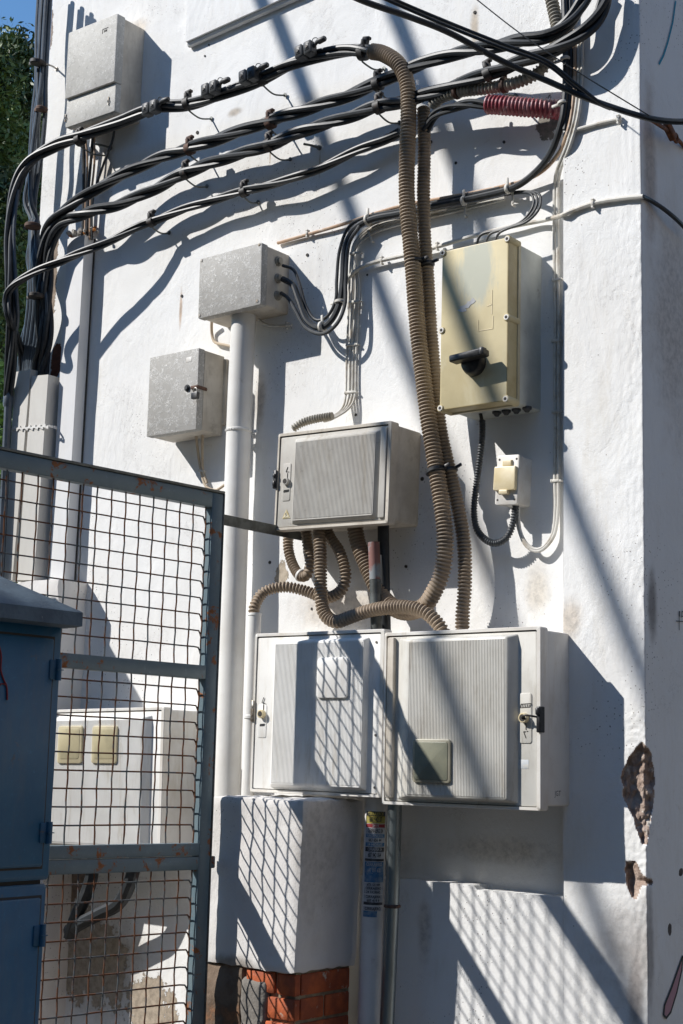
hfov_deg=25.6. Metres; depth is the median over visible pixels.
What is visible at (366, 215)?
cable tie
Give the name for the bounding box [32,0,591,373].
cable bundle
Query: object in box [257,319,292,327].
cable
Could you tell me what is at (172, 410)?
door
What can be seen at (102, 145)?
wall nail
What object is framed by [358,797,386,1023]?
sticker pipe
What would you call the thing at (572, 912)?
house wall
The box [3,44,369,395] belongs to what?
cable bundle
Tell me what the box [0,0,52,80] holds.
sky
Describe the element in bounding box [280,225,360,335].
cable
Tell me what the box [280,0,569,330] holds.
cable
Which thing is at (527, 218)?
cable
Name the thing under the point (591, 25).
cable bundle
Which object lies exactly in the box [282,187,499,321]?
cable
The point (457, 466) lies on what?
conduit tie
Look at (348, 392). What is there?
cable clip
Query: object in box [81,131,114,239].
cable bundle
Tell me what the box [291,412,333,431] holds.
corrugated conduit
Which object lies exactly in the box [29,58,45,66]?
cable strap
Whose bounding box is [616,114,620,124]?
cable clip
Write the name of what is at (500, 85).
cable strap
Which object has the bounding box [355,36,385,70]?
cable clamp
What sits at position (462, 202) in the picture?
cable tie
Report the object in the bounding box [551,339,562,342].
cable clip
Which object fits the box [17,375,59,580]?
cable trunking
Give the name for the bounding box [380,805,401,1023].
steel pipe
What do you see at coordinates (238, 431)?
conduit pipe
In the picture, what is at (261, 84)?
cable clamp
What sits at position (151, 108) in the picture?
tap connector
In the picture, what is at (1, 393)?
green shrub
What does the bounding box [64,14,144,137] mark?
meter box
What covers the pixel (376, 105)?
cable clamp
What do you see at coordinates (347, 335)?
cable
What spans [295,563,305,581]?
conduit tie
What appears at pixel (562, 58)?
cable tie
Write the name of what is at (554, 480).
cable clip
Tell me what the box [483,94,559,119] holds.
corrugated conduit
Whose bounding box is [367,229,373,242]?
cable clip
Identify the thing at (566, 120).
cable
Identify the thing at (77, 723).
door
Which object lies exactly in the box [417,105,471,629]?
corrugated conduit
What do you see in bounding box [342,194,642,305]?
cable
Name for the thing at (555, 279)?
cable clip
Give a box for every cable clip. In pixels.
[344,390,357,394]
[345,343,359,346]
[348,300,362,303]
[349,251,363,254]
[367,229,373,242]
[463,206,467,217]
[511,192,515,206]
[550,479,562,482]
[551,278,562,281]
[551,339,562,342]
[551,410,562,413]
[591,198,595,208]
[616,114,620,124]
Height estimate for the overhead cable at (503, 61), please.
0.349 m
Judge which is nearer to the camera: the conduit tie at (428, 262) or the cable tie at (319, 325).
the conduit tie at (428, 262)
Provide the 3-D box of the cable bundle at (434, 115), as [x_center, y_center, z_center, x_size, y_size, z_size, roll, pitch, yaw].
[0.367,-1.288,4.836,0.294,0.067,0.038,-8,-13,44]
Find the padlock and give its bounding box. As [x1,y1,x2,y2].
[191,387,199,399]
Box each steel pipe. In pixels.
[368,525,390,629]
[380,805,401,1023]
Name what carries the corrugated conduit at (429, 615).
attached to the distribution box at (344, 478)
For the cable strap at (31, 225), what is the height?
0.020 m
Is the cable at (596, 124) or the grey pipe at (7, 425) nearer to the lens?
the cable at (596, 124)
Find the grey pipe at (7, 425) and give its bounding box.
[0,391,11,577]
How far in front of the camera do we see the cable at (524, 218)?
4.69 m
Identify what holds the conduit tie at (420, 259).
attached to the corrugated conduit at (394, 61)
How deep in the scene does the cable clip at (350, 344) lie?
5.09 m
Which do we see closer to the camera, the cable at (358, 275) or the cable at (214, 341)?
the cable at (358, 275)
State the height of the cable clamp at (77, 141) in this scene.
0.091 m
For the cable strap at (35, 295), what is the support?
attached to the cable bundle at (43, 13)
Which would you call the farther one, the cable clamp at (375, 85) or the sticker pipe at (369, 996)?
the cable clamp at (375, 85)
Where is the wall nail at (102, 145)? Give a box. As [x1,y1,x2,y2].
[94,143,111,148]
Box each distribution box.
[50,707,196,844]
[250,629,391,797]
[272,421,420,532]
[382,626,568,810]
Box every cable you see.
[195,436,223,489]
[201,435,207,483]
[210,322,229,347]
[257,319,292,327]
[277,29,576,244]
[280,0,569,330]
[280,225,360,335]
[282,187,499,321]
[324,198,504,422]
[334,195,503,415]
[334,196,504,416]
[334,198,486,414]
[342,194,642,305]
[354,0,682,124]
[384,0,607,109]
[392,0,613,109]
[476,192,534,243]
[477,0,648,115]
[485,191,538,241]
[495,190,541,239]
[516,41,583,552]
[517,43,579,549]
[562,0,573,130]
[572,117,621,131]
[643,194,682,228]
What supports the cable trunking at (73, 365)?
attached to the house wall
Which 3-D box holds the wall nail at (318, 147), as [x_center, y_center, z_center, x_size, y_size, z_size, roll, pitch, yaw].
[-0.103,-1.296,5.310,0.074,0.019,0.018,10,-12,-42]
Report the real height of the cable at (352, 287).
0.682 m
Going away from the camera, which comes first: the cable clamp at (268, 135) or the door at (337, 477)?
the door at (337, 477)
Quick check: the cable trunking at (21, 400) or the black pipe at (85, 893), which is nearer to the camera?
the black pipe at (85, 893)
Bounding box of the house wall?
[18,0,682,1023]
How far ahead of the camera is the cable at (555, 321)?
4.58 m
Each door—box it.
[50,711,161,844]
[147,348,204,437]
[253,633,380,793]
[277,425,387,527]
[385,631,536,806]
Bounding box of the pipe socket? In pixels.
[3,392,13,406]
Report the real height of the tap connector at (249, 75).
0.064 m
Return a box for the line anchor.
[651,122,682,147]
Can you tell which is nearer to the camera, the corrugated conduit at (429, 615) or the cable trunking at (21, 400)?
the corrugated conduit at (429, 615)
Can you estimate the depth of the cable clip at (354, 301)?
5.11 m
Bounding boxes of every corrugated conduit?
[248,529,350,612]
[283,531,313,581]
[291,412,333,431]
[312,530,449,630]
[347,43,453,620]
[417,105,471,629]
[428,0,560,109]
[470,419,518,546]
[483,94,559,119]
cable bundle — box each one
[2,128,399,370]
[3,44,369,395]
[9,0,51,384]
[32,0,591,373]
[38,0,611,374]
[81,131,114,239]
[421,99,483,132]
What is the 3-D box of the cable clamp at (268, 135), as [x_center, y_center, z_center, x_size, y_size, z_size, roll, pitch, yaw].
[-0.229,-1.304,5.372,0.034,0.091,0.135,-6,-12,38]
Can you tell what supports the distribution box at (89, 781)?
attached to the house wall
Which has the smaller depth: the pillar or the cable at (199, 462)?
the pillar
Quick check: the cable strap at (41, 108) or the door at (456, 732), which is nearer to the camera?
the door at (456, 732)
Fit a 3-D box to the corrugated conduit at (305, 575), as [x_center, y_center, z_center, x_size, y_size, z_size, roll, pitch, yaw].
[-0.145,0.141,5.028,0.042,0.196,0.177,8,-11,-33]
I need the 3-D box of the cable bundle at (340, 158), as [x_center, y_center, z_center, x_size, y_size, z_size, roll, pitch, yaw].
[-0.611,-0.874,5.503,1.900,0.721,0.221,-6,-12,38]
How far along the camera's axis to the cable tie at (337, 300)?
5.08 m
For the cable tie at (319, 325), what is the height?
0.066 m
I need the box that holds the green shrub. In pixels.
[0,344,17,582]
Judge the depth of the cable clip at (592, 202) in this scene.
4.50 m
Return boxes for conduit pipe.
[214,312,256,796]
[241,612,261,795]
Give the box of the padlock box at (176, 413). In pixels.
[147,348,228,442]
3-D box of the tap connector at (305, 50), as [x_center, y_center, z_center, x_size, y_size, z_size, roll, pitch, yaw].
[-0.107,-1.613,5.213,0.128,0.067,0.043,-6,-12,38]
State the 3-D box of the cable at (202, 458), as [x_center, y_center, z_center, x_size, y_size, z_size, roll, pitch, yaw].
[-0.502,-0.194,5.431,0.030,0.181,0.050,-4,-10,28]
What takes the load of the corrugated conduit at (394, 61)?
attached to the corrugated conduit at (464, 578)
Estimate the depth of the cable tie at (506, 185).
4.74 m
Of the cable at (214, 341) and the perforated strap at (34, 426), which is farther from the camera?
the perforated strap at (34, 426)
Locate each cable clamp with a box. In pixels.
[73,127,105,155]
[146,209,170,234]
[179,159,207,187]
[181,89,212,119]
[183,135,197,161]
[238,179,259,203]
[257,67,286,96]
[263,108,276,134]
[263,130,291,160]
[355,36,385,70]
[371,68,386,97]
[372,91,400,124]
[481,58,517,96]
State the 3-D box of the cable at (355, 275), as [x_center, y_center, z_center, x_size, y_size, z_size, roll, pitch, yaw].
[0.244,-0.653,4.942,0.675,0.673,0.060,-5,-11,33]
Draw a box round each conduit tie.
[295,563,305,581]
[404,256,427,264]
[420,258,438,266]
[425,462,449,476]
[445,463,461,472]
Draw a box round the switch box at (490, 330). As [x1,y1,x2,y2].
[437,235,541,419]
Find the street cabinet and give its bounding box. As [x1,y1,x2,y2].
[0,576,82,1023]
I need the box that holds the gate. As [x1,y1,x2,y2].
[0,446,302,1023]
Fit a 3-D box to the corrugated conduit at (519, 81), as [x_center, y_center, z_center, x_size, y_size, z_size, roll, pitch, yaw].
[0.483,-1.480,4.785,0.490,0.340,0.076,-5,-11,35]
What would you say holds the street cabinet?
on the ground
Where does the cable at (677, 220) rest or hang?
attached to the house wall
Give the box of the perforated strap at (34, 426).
[11,424,56,431]
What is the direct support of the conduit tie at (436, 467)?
attached to the corrugated conduit at (394, 61)
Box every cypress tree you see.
[0,17,41,444]
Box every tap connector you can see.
[142,96,169,117]
[201,77,230,99]
[238,62,268,86]
[294,36,326,61]
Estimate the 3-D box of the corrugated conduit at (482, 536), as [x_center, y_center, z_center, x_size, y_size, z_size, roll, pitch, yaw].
[0.465,-0.090,4.604,0.167,0.396,0.052,-6,-12,38]
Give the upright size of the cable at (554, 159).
0.428 m
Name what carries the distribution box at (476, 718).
attached to the house wall
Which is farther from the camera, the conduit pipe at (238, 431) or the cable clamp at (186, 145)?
the cable clamp at (186, 145)
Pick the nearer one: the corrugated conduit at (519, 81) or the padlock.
the corrugated conduit at (519, 81)
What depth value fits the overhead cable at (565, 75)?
4.33 m
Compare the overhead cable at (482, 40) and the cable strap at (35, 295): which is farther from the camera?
the cable strap at (35, 295)
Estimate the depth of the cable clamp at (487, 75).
4.72 m
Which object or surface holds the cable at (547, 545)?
attached to the house wall
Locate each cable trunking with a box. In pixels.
[4,369,49,581]
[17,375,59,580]
[49,235,93,579]
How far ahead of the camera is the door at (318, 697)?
4.66 m
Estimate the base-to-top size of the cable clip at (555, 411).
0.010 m
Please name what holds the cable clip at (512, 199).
attached to the house wall
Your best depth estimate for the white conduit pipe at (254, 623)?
4.88 m
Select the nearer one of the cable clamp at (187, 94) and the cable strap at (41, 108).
the cable clamp at (187, 94)
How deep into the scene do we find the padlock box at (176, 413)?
5.41 m
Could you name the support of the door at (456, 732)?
in the distribution box at (476, 718)
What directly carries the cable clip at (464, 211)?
attached to the house wall
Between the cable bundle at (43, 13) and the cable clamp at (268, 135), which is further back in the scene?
the cable bundle at (43, 13)
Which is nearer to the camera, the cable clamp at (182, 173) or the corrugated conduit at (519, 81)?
the corrugated conduit at (519, 81)
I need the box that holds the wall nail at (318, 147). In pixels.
[303,143,321,149]
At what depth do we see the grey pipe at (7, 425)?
5.96 m
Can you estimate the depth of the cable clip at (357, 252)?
5.13 m
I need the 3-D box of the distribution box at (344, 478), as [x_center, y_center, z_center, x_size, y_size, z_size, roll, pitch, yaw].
[0.011,-0.102,4.932,0.486,0.339,0.177,-6,-12,38]
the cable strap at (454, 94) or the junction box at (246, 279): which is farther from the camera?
the junction box at (246, 279)
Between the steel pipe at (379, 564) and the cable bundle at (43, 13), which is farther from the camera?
the cable bundle at (43, 13)
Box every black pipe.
[63,857,139,933]
[64,858,98,941]
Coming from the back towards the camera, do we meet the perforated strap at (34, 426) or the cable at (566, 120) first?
the perforated strap at (34, 426)
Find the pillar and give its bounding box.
[206,795,362,1023]
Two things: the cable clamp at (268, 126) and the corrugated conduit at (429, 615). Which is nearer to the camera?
the corrugated conduit at (429, 615)
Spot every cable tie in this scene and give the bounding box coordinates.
[317,315,326,331]
[330,299,342,304]
[363,208,371,225]
[460,189,466,205]
[504,177,510,193]
[552,99,565,107]
[554,55,569,63]
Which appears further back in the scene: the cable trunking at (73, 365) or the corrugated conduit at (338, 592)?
the cable trunking at (73, 365)
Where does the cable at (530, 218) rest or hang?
attached to the house wall
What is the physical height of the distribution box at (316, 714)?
0.509 m
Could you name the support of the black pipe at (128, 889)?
attached to the distribution box at (89, 781)
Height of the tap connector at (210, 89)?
0.062 m
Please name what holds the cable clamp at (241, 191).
attached to the house wall
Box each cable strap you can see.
[23,221,40,230]
[26,292,43,299]
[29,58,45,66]
[34,105,47,112]
[451,77,459,99]
[498,75,508,93]
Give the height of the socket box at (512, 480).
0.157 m
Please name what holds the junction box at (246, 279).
attached to the house wall
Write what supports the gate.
attached to the house wall
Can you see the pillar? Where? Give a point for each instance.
(284, 895)
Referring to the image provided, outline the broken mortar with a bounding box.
[66,226,98,237]
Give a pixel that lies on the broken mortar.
(75, 233)
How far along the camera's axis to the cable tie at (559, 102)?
4.60 m
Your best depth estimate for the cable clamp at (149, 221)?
5.69 m
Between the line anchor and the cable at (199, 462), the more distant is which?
the cable at (199, 462)
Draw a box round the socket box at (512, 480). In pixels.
[493,454,531,507]
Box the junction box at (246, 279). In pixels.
[198,243,288,327]
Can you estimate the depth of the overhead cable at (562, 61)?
4.39 m
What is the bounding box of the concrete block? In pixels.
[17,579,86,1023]
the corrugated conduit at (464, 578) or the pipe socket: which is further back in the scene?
the pipe socket
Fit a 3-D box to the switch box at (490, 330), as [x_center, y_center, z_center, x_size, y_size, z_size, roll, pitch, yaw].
[0.442,-0.560,4.622,0.261,0.526,0.262,-6,-12,38]

